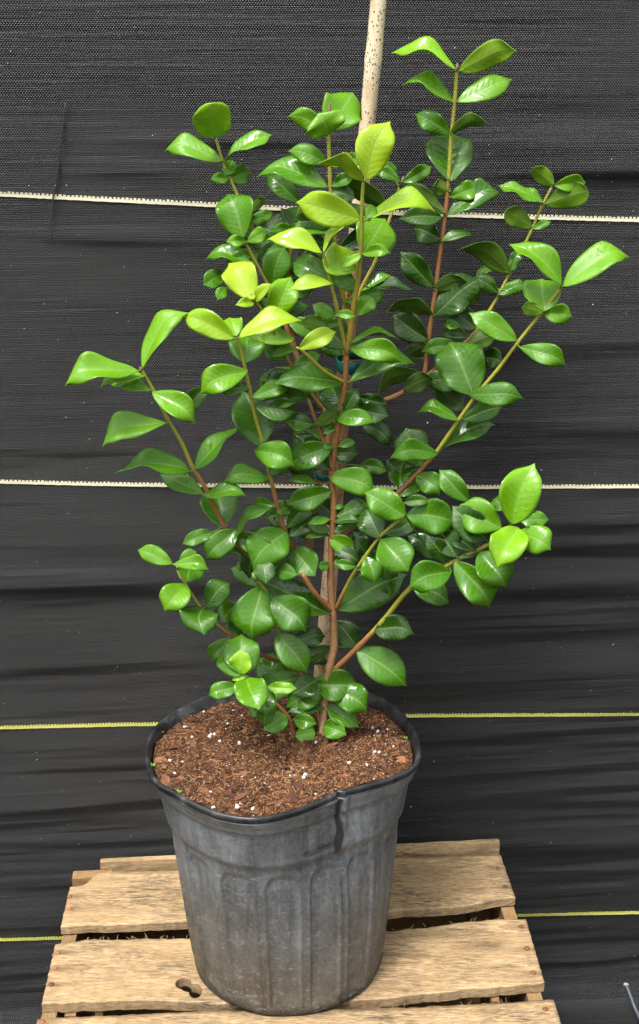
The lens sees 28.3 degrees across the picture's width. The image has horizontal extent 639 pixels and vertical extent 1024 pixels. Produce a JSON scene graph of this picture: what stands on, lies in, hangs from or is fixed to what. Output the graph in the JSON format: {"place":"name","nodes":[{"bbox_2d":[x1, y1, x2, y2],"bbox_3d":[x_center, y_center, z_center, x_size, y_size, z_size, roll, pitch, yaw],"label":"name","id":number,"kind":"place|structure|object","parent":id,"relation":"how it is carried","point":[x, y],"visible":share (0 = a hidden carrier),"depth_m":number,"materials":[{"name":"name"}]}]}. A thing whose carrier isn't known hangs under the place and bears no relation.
{"place":"outdoors","nodes":[
{"label":"outdoors","id":0,"kind":"place"},
{"bbox_2d":[0,0,638,1023],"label":"wall","id":1,"kind":"structure","parent":0,"point":[516,702],"depth_m":1.37,"materials":[{"name":"fabric"}]},
{"bbox_2d":[49,103,65,254],"bbox_3d":[-0.258,-0.327,1.251,0.025,0.148,0.007,0,20,0],"label":"string","id":2,"kind":"object","parent":1,"relation":"hanging from","point":[57,173],"visible":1,"depth_m":1.25,"materials":[{"name":"black"}]},
{"bbox_2d":[554,995,638,1023],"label":"ground","id":3,"kind":"structure","parent":0,"point":[610,1010],"depth_m":1.62,"materials":[{"name":"fabric"}]},
{"bbox_2d":[37,839,560,1023],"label":"wooden crate","id":4,"kind":"object","parent":3,"relation":"on","point":[458,947],"visible":0.69,"depth_m":1.37,"materials":[{"name":"brown wood"}]},
{"bbox_2d":[145,690,421,1015],"bbox_3d":[-0.041,0.349,1.346,0.286,0.248,0.253,-14,25,-34],"label":"nursery pot","id":5,"kind":"object","parent":4,"relation":"on","point":[286,912],"visible":0.76,"depth_m":1.25,"materials":[{"name":"plastic"}]},
{"bbox_2d":[153,696,412,816],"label":"potting soil","id":6,"kind":"structure","parent":5,"relation":"in","point":[233,758],"depth_m":1.28,"materials":[{"name":"brown soil"}]},
{"bbox_2d":[65,36,628,741],"bbox_3d":[0.029,-0.089,1.214,0.515,0.688,0.234,0,20,0],"label":"shrub","id":7,"kind":"object","parent":6,"relation":"on","point":[281,596],"visible":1,"depth_m":1.20,"materials":[{"name":"green plant"}]},
{"bbox_2d":[313,466,335,486],"bbox_3d":[0.005,-0.039,1.277,0.024,0.015,0.056,0,20,0],"label":"plant tie","id":8,"kind":"object","parent":7,"relation":"attached to","point":[317,476],"visible":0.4,"depth_m":1.25,"materials":[{"name":"teal plastic"}]},
{"bbox_2d":[336,349,363,383],"bbox_3d":[0.033,-0.144,1.230,0.034,0.021,0.072,0,20,0],"label":"plant tie","id":9,"kind":"object","parent":7,"relation":"attached to","point":[353,366],"visible":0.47,"depth_m":1.21,"materials":[{"name":"teal plastic"}]},
{"bbox_2d":[314,0,386,677],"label":"bamboo stake","id":10,"kind":"object","parent":6,"relation":"in","point":[373,56],"visible":0.25,"depth_m":1.20,"materials":[{"name":"beige wood"}]},
{"bbox_2d":[623,983,638,1019],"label":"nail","id":11,"kind":"object","parent":3,"relation":"on","point":[626,985],"visible":1,"depth_m":1.60,"materials":[{"name":"metal"}]}
]}

